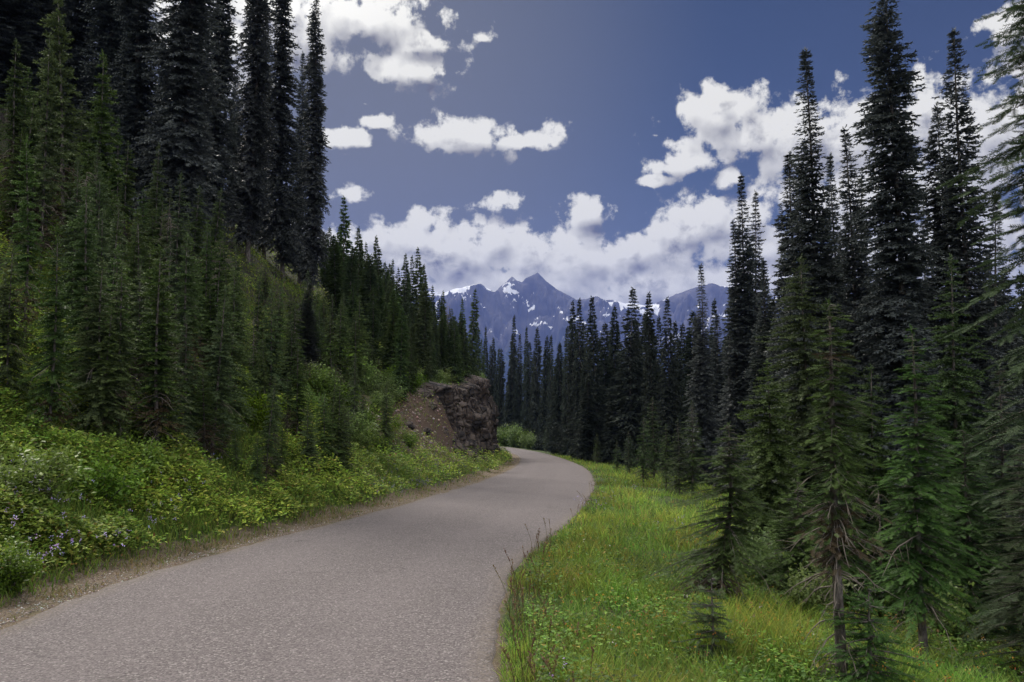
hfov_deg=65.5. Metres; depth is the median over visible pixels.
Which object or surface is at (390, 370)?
leafy shrub
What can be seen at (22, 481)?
leafy shrub
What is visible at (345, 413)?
young fir
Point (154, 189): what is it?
young fir
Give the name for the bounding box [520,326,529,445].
slender fir
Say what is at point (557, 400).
slender fir
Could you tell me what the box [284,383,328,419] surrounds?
leafy shrub
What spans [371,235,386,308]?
ridge fir
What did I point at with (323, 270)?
ridge fir
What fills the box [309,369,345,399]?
leafy shrub
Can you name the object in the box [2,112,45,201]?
young fir
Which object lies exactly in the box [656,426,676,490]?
young fir
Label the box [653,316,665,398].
slender fir
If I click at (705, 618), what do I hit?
fir sapling
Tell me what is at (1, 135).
young fir
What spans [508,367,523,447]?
slender fir
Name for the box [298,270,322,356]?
young fir
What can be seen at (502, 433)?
leafy shrub
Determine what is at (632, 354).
slender fir
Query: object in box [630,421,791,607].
leaning fir
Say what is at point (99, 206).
young fir
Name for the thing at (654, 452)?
young fir
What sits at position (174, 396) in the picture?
young fir
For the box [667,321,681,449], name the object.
slender fir
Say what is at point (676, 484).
young fir
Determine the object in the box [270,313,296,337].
leafy shrub
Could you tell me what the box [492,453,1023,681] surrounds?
meadow grass
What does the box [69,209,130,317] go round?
young fir
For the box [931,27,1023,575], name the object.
fir tree
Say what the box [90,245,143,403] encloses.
young fir
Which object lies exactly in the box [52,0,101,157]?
giant fir
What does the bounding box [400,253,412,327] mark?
ridge fir
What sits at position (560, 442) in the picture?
slender fir
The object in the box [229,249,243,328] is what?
young fir
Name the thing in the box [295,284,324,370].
young fir
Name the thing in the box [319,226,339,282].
ridge fir
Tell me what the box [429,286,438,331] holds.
ridge fir
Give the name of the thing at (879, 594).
young fir
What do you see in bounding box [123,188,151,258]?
young fir
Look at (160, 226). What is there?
young fir
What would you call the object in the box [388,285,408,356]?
ridge fir
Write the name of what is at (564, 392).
slender fir
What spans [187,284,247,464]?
young fir
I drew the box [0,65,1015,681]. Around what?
ground
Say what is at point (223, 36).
giant fir
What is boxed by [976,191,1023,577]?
fir tree
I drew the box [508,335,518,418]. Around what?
slender fir
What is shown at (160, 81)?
giant fir
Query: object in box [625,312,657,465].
slender fir
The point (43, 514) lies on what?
bank undergrowth
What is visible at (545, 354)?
slender fir
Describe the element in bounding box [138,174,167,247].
young fir
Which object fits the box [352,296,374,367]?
young fir
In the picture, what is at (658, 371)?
slender fir
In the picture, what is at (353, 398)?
young fir
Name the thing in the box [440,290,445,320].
ridge fir
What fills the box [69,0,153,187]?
giant fir
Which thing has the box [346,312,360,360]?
ridge fir
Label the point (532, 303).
mountains
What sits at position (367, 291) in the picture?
ridge fir
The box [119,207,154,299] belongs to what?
young fir
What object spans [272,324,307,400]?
young fir
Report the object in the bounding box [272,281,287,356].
young fir
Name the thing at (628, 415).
slender fir
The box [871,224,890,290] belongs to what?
fir tree
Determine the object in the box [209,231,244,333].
young fir
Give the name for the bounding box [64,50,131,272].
young fir
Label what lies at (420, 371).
leafy shrub
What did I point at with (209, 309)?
young fir
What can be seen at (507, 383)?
slender fir
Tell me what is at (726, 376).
slender fir
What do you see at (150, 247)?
young fir
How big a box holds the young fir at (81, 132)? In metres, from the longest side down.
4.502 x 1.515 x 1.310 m
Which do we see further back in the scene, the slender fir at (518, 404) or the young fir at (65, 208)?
the slender fir at (518, 404)
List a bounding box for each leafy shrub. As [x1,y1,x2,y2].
[0,434,94,510]
[0,530,46,594]
[61,442,156,510]
[82,425,179,486]
[172,383,234,427]
[238,387,289,432]
[247,349,289,364]
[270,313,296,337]
[282,387,313,408]
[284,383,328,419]
[292,361,331,391]
[306,362,344,400]
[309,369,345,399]
[332,380,363,413]
[337,334,365,371]
[337,403,373,431]
[342,365,372,390]
[346,410,379,441]
[347,349,379,387]
[348,429,374,449]
[349,405,380,429]
[359,423,392,451]
[362,364,382,392]
[365,389,395,414]
[367,389,383,400]
[368,376,404,403]
[370,367,396,389]
[374,374,408,398]
[377,414,406,431]
[381,363,411,385]
[400,430,420,447]
[403,366,425,381]
[406,373,428,392]
[434,369,451,381]
[441,367,457,382]
[496,423,507,444]
[497,423,520,446]
[504,423,524,447]
[512,427,535,447]
[518,433,536,449]
[736,522,807,594]
[779,557,856,621]
[902,577,999,647]
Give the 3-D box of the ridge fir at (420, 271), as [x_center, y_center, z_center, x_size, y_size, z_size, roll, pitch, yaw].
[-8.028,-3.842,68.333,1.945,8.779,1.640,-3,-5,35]
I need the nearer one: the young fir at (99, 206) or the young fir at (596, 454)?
the young fir at (99, 206)
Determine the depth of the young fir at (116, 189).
30.70 m
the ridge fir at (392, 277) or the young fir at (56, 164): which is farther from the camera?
the ridge fir at (392, 277)
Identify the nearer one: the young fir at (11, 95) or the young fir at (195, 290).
the young fir at (195, 290)
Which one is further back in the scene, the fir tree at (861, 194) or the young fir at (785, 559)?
the fir tree at (861, 194)
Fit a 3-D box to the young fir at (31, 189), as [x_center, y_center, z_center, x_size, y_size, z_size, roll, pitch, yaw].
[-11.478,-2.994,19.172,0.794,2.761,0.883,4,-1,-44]
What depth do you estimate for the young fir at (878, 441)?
12.31 m
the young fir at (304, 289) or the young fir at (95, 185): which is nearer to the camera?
the young fir at (95, 185)
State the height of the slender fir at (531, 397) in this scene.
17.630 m
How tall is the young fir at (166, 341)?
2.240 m
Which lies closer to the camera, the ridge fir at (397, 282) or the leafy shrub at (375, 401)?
the leafy shrub at (375, 401)
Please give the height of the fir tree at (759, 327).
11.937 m
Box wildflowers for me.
[4,447,1023,681]
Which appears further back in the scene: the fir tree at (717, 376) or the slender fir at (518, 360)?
the slender fir at (518, 360)
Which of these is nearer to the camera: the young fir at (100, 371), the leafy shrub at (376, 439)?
the young fir at (100, 371)
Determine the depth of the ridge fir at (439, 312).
71.58 m
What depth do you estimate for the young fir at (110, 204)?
24.55 m
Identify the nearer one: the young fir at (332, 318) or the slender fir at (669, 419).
the young fir at (332, 318)
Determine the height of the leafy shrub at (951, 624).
1.000 m
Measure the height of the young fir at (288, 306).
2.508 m
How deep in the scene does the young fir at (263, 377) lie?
19.38 m
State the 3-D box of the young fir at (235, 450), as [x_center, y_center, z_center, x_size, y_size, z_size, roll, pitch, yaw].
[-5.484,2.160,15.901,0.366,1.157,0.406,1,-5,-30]
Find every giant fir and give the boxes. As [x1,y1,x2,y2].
[0,0,50,121]
[13,0,80,141]
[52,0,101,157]
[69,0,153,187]
[96,0,171,227]
[126,0,238,260]
[149,65,174,176]
[188,0,247,251]
[224,75,244,230]
[225,0,280,262]
[251,0,276,257]
[255,0,310,282]
[289,50,313,285]
[293,0,331,296]
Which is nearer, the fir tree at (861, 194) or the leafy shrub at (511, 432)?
the fir tree at (861, 194)
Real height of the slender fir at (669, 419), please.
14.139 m
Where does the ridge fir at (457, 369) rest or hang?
on the ground at (150, 557)
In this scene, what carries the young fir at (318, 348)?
on the ground at (150, 557)
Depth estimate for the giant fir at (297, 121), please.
55.11 m
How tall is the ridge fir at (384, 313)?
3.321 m
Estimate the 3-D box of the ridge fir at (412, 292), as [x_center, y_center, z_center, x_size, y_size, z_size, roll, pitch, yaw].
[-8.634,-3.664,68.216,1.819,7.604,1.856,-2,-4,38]
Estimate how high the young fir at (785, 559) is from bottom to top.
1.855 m
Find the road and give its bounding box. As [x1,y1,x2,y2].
[0,447,594,681]
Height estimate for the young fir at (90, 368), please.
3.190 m
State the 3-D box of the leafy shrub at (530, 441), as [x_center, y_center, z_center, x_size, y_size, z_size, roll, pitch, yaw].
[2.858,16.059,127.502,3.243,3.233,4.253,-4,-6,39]
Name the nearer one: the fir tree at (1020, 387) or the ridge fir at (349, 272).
the fir tree at (1020, 387)
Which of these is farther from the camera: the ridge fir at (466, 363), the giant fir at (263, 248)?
the ridge fir at (466, 363)
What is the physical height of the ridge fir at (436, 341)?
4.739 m
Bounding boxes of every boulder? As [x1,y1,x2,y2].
[405,421,415,429]
[423,427,431,434]
[493,443,501,452]
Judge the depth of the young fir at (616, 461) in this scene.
43.61 m
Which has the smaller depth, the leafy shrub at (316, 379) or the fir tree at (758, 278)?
the leafy shrub at (316, 379)
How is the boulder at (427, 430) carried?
on the ground at (150, 557)
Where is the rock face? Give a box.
[417,374,499,461]
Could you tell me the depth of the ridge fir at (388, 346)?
43.01 m
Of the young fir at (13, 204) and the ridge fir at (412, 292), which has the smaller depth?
the young fir at (13, 204)
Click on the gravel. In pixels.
(430, 442)
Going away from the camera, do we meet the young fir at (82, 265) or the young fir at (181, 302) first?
the young fir at (82, 265)
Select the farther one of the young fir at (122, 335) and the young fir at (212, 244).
the young fir at (212, 244)
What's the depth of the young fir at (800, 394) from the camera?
14.88 m
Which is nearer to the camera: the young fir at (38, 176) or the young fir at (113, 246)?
the young fir at (113, 246)
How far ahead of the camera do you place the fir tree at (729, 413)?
39.76 m
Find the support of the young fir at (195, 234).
on the ground at (150, 557)
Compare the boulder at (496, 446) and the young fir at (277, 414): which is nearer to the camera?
the young fir at (277, 414)
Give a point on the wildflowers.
(547, 562)
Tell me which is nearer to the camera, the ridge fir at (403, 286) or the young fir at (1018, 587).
the young fir at (1018, 587)
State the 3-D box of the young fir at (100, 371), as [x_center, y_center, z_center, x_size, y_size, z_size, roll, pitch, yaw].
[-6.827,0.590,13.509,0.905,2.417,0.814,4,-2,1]
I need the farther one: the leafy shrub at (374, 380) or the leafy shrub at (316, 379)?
the leafy shrub at (374, 380)
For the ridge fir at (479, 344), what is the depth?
80.08 m
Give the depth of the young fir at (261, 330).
25.00 m
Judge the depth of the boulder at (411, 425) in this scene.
35.67 m
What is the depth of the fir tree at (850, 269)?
27.17 m
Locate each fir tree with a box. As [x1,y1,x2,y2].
[680,264,722,484]
[704,314,731,486]
[706,218,755,492]
[721,174,762,490]
[733,297,779,493]
[740,258,775,478]
[742,298,784,508]
[746,191,768,347]
[751,47,868,514]
[754,281,773,321]
[755,151,840,466]
[818,152,862,401]
[832,124,884,534]
[839,0,955,548]
[844,173,882,529]
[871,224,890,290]
[915,220,938,487]
[917,100,997,554]
[920,0,1023,647]
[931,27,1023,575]
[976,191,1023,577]
[978,256,1002,330]
[989,279,1023,578]
[1011,270,1023,342]
[1013,295,1023,385]
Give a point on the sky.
(600, 148)
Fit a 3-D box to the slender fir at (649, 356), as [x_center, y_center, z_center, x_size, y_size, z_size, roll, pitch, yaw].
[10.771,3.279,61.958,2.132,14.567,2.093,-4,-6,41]
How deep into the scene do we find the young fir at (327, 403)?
26.50 m
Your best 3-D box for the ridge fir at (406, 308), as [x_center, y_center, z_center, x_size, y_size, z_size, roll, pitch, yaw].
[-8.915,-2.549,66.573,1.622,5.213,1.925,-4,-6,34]
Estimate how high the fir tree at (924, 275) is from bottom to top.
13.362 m
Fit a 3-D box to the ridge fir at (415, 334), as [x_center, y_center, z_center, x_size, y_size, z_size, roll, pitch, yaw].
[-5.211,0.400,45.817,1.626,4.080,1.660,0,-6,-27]
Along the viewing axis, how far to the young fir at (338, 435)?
20.07 m
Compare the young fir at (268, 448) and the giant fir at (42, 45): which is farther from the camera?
the giant fir at (42, 45)
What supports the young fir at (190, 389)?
on the ground at (150, 557)
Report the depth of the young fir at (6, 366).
12.52 m
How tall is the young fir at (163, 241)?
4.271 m
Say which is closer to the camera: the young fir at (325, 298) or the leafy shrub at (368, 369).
the leafy shrub at (368, 369)
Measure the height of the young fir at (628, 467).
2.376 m
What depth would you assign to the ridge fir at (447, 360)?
60.50 m
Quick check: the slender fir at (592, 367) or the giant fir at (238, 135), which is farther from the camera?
the slender fir at (592, 367)
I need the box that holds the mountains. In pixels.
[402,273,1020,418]
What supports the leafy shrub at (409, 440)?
on the ground at (150, 557)
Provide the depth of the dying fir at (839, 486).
5.79 m
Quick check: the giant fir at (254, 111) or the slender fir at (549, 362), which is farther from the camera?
the slender fir at (549, 362)
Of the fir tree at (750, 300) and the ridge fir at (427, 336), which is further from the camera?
the ridge fir at (427, 336)
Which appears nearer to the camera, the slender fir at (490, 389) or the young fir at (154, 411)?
the young fir at (154, 411)
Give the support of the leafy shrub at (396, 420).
on the ground at (150, 557)
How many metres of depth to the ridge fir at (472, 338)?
72.22 m
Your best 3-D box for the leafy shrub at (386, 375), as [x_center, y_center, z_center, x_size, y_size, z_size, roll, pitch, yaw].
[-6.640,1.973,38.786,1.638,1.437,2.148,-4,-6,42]
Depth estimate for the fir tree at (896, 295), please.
23.17 m
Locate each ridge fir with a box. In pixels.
[315,236,331,289]
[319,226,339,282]
[321,235,347,319]
[335,196,355,298]
[338,247,364,328]
[343,282,362,338]
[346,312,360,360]
[352,228,363,305]
[357,253,379,327]
[360,259,382,341]
[362,242,367,281]
[362,287,385,363]
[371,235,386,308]
[378,302,399,373]
[380,304,388,346]
[381,262,392,288]
[383,289,405,371]
[387,260,396,302]
[388,263,394,279]
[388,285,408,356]
[389,308,412,401]
[395,269,401,303]
[398,285,412,326]
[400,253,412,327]
[401,332,423,387]
[404,346,418,393]
[406,256,417,329]
[410,315,434,377]
[411,247,425,331]
[412,283,435,381]
[416,302,435,380]
[418,265,427,312]
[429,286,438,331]
[430,310,439,367]
[431,317,442,374]
[434,299,448,337]
[437,318,445,369]
[438,313,447,334]
[439,329,446,370]
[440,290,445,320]
[441,322,457,380]
[444,343,454,378]
[445,321,469,382]
[450,316,460,364]
[457,312,465,371]
[458,328,472,377]
[459,298,467,349]
[465,289,480,375]
[474,323,481,376]
[478,338,486,377]
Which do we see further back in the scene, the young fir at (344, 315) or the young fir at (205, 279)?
the young fir at (344, 315)
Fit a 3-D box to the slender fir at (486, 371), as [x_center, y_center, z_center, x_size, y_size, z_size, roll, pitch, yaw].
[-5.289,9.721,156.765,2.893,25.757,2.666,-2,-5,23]
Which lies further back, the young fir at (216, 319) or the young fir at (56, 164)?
the young fir at (56, 164)
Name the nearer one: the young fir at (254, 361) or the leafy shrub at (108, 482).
the leafy shrub at (108, 482)
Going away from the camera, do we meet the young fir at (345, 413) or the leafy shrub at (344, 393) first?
the young fir at (345, 413)
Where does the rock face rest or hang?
on the ground at (150, 557)
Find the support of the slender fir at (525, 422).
on the ground at (150, 557)
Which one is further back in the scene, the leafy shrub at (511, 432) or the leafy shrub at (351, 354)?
the leafy shrub at (511, 432)
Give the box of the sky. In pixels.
[21,0,1023,305]
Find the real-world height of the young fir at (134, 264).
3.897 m
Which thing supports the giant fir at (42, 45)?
on the ground at (150, 557)
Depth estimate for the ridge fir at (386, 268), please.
75.22 m
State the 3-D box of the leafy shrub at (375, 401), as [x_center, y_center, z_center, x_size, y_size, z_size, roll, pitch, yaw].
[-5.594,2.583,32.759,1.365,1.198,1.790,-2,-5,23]
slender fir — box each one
[481,327,488,377]
[486,346,494,401]
[490,339,496,395]
[493,348,501,417]
[496,349,505,445]
[501,357,515,445]
[503,381,511,430]
[504,315,516,421]
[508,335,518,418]
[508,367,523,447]
[511,333,522,428]
[518,342,532,442]
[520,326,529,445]
[526,351,539,437]
[529,327,542,449]
[529,379,540,449]
[533,363,550,450]
[537,335,552,442]
[541,335,554,450]
[541,364,552,451]
[544,374,558,454]
[546,342,562,449]
[547,344,565,453]
[547,372,558,454]
[555,402,567,455]
[559,326,569,455]
[564,338,577,457]
[565,300,579,454]
[566,379,605,462]
[568,298,587,458]
[570,324,587,451]
[575,358,596,458]
[582,296,608,462]
[595,346,614,462]
[595,376,628,465]
[596,324,610,400]
[602,287,646,466]
[605,307,622,461]
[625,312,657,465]
[625,323,643,464]
[635,358,669,466]
[639,292,661,471]
[650,297,683,477]
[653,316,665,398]
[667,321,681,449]
[673,324,691,474]
[675,310,706,483]
[705,298,722,487]
[707,292,738,493]
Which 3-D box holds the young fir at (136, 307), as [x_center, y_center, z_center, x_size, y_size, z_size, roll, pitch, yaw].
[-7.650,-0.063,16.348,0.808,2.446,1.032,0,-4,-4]
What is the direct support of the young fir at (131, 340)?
on the ground at (150, 557)
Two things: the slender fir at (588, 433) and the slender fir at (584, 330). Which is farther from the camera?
the slender fir at (584, 330)
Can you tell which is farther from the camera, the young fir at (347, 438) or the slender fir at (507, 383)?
the slender fir at (507, 383)
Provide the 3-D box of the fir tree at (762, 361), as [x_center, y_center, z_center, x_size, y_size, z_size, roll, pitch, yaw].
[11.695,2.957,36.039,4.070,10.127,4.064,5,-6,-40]
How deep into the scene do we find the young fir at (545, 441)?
113.13 m
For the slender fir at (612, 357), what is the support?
on the ground at (150, 557)
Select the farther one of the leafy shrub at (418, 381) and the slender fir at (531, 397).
the slender fir at (531, 397)
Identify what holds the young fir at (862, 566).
on the ground at (150, 557)
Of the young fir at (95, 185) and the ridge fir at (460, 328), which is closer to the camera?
the young fir at (95, 185)
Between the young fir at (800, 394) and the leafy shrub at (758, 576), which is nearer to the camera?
the leafy shrub at (758, 576)
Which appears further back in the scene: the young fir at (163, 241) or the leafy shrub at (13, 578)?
the young fir at (163, 241)
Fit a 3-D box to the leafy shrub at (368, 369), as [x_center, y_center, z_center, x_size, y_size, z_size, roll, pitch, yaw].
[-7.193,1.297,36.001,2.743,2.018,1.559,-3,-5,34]
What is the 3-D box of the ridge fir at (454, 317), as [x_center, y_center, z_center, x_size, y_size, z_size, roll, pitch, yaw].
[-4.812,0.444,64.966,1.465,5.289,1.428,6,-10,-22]
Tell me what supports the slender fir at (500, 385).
on the ground at (150, 557)
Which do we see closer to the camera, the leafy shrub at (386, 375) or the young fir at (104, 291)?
the young fir at (104, 291)
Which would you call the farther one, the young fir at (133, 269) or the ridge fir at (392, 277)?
the ridge fir at (392, 277)
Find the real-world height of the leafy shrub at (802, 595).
0.841 m
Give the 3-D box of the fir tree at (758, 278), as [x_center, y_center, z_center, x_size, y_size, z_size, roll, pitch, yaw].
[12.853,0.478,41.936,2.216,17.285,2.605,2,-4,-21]
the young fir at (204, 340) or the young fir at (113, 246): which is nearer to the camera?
the young fir at (113, 246)
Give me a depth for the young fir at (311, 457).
18.46 m
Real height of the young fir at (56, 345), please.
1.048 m
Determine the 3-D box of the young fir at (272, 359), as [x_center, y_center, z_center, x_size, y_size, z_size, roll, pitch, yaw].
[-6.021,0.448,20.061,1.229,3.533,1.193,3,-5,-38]
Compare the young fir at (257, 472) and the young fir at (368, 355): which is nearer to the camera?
the young fir at (257, 472)
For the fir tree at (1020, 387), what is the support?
on the ground at (150, 557)
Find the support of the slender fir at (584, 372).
on the ground at (150, 557)
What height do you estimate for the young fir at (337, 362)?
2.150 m
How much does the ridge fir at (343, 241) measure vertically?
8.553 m
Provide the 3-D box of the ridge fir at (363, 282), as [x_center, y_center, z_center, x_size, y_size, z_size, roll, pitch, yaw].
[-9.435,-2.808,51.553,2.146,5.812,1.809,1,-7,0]
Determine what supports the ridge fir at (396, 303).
on the ground at (150, 557)
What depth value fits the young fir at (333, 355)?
28.83 m
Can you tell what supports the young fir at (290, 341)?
on the ground at (150, 557)
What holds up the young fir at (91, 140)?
on the ground at (150, 557)
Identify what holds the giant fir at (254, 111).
on the ground at (150, 557)
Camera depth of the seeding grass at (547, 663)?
6.04 m
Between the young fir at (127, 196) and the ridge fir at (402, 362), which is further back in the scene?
the ridge fir at (402, 362)
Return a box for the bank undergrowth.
[0,154,516,619]
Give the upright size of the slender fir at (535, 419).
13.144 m
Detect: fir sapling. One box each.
[670,568,737,662]
[803,582,939,681]
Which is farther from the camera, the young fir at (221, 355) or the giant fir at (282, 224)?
the giant fir at (282, 224)
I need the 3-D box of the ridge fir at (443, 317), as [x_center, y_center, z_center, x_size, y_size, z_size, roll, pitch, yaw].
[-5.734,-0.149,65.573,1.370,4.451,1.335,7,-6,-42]
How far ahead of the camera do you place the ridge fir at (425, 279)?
72.78 m
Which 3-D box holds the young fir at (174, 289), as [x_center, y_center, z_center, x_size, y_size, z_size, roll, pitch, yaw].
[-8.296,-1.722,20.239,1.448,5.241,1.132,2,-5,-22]
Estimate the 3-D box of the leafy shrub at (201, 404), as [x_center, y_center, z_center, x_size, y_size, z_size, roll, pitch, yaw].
[-6.634,1.381,16.962,1.646,1.210,0.935,-1,-4,10]
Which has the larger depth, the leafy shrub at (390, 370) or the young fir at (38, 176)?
the leafy shrub at (390, 370)
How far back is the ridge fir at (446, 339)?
60.68 m
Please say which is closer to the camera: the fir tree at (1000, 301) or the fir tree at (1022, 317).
the fir tree at (1000, 301)
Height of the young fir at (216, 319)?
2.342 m
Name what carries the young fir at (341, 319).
on the ground at (150, 557)
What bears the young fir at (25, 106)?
on the ground at (150, 557)
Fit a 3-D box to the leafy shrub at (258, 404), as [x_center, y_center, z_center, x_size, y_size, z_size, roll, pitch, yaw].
[-6.109,1.632,18.910,1.646,1.210,0.935,0,-4,4]
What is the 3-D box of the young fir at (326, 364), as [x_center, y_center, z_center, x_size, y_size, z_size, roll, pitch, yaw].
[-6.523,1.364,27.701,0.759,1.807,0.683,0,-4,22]
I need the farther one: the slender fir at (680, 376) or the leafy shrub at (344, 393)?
the slender fir at (680, 376)
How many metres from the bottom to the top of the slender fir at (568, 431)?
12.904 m
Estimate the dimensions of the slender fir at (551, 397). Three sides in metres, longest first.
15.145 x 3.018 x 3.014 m
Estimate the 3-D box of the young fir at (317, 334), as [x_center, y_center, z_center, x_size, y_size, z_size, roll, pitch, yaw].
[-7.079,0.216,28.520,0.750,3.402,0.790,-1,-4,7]
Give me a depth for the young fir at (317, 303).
38.29 m
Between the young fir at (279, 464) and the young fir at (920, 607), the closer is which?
the young fir at (920, 607)
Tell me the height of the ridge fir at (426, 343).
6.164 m
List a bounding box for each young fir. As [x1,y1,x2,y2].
[0,38,33,213]
[0,68,53,213]
[0,91,52,242]
[0,106,5,172]
[0,130,30,242]
[0,135,51,344]
[0,240,36,408]
[0,269,11,317]
[2,84,17,125]
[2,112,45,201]
[11,225,81,444]
[15,161,49,265]
[17,32,81,276]
[23,81,36,123]
[27,0,93,240]
[28,130,55,216]
[41,183,122,399]
[41,321,66,362]
[46,96,69,187]
[50,158,95,319]
[55,174,83,243]
[60,260,141,436]
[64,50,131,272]
[64,152,130,289]
[69,102,91,192]
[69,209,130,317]
[73,128,96,228]
[76,169,115,297]
[77,80,118,188]
[77,305,130,440]
[83,142,117,280]
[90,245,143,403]
[90,260,123,329]
[90,260,148,437]
[98,199,132,344]
[102,360,132,441]
[104,176,115,240]
[108,117,127,235]
[109,191,122,260]
[111,195,130,232]
[114,142,139,247]
[117,212,172,363]
[118,256,160,377]
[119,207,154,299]
[122,279,154,385]
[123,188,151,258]
[123,222,142,303]
[123,244,189,457]
[123,266,158,419]
[124,304,144,383]
[126,281,198,453]
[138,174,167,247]
[139,209,157,268]
[143,143,167,247]
[144,242,172,333]
[147,195,169,274]
[151,188,186,318]
[152,309,172,396]
[160,173,211,354]
[167,233,214,396]
[167,310,210,452]
[168,290,207,386]
[181,218,202,331]
[184,186,211,282]
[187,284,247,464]
[190,254,204,337]
[190,357,208,402]
[191,220,217,368]
[191,368,229,463]
[192,319,211,365]
[193,283,233,369]
[198,187,225,281]
[199,266,262,434]
[199,317,233,392]
[200,226,220,302]
[201,230,230,360]
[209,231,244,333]
[218,268,236,354]
[227,238,257,366]
[228,423,245,474]
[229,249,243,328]
[244,438,266,488]
[246,355,266,407]
[247,289,297,420]
[248,333,260,396]
[250,270,264,352]
[250,334,271,412]
[251,307,266,349]
[255,383,280,484]
[257,264,272,305]
[259,285,288,364]
[264,375,286,451]
[269,438,292,487]
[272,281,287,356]
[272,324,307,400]
[275,423,292,468]
[281,300,313,380]
[281,339,315,439]
[281,373,297,437]
[283,295,298,332]
[283,315,295,374]
[284,281,320,356]
[294,404,323,479]
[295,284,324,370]
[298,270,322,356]
[300,426,320,477]
[309,302,323,367]
[310,389,344,473]
[312,284,323,334]
[312,325,328,367]
[317,315,344,384]
[318,291,328,329]
[320,295,344,347]
[321,355,330,400]
[323,375,354,472]
[325,364,341,438]
[325,376,333,406]
[328,302,353,389]
[329,341,343,383]
[337,292,350,347]
[337,300,348,345]
[338,311,371,406]
[340,399,353,468]
[340,420,356,471]
[342,354,363,430]
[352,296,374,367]
[357,388,370,429]
[365,338,378,378]
[376,381,397,454]
[543,428,548,452]
[592,435,600,463]
[611,442,624,470]
[621,431,636,474]
[630,416,658,485]
[637,397,667,479]
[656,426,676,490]
[660,420,694,496]
[671,401,707,498]
[716,360,818,554]
[735,253,866,550]
[740,477,851,618]
[790,458,907,617]
[814,364,939,599]
[852,324,1010,658]
[859,475,966,626]
[883,253,1023,616]
[908,421,1023,649]
[946,363,1023,639]
[950,443,1023,680]
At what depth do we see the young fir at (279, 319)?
24.75 m
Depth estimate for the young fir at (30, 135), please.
21.16 m
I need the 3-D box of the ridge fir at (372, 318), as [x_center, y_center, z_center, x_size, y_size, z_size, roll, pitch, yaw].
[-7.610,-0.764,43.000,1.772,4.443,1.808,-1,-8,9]
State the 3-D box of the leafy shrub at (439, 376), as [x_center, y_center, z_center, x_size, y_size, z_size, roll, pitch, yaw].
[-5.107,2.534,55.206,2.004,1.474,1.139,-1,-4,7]
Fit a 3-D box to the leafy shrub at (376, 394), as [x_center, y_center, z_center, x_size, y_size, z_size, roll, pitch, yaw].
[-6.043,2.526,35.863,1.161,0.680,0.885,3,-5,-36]
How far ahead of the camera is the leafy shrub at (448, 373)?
58.62 m
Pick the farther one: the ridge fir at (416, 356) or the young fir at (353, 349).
the ridge fir at (416, 356)
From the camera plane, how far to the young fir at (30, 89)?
39.02 m
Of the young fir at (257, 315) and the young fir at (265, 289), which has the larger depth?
the young fir at (265, 289)
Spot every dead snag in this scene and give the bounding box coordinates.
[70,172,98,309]
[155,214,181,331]
[244,316,258,374]
[864,480,890,603]
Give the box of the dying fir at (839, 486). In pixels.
[779,296,909,681]
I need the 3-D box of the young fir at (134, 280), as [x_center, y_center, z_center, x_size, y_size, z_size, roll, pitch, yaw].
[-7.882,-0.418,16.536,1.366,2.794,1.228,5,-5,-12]
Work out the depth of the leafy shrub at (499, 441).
141.43 m
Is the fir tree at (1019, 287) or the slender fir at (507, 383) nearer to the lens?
the fir tree at (1019, 287)
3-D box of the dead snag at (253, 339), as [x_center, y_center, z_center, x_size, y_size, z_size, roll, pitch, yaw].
[-7.146,0.421,22.030,0.483,2.232,0.492,3,-5,-31]
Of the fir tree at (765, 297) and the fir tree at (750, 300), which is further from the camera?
the fir tree at (765, 297)
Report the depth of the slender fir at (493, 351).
157.15 m
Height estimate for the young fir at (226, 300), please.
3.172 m
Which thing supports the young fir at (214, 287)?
on the ground at (150, 557)
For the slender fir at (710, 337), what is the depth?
60.27 m
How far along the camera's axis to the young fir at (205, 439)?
15.28 m
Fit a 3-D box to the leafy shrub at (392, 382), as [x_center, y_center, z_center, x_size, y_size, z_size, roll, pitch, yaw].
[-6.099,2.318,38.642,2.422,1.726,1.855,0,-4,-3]
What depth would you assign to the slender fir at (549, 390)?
123.56 m
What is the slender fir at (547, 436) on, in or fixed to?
on the ground at (150, 557)
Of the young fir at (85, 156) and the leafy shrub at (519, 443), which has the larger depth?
the leafy shrub at (519, 443)
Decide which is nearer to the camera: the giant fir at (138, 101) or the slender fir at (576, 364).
the giant fir at (138, 101)
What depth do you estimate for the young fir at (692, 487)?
25.69 m
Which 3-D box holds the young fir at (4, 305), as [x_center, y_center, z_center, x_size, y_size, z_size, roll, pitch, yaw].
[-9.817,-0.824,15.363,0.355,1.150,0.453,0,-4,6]
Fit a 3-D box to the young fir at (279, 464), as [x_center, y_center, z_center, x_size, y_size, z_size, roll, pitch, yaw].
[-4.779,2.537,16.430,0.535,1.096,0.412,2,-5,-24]
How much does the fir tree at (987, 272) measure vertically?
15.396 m
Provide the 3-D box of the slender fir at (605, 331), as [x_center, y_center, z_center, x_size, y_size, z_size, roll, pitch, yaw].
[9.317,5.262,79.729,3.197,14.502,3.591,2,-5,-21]
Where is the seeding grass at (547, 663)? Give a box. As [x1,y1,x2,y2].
[493,482,610,681]
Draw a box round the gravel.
[0,368,483,626]
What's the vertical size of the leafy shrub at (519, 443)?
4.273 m
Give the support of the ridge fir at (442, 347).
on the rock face
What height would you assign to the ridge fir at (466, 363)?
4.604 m
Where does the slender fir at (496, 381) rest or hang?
on the ground at (150, 557)
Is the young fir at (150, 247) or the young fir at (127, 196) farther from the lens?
the young fir at (127, 196)
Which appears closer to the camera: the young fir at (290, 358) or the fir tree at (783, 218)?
the young fir at (290, 358)
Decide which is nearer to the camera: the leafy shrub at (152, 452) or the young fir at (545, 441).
the leafy shrub at (152, 452)
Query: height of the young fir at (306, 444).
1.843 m
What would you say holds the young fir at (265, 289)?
on the ground at (150, 557)

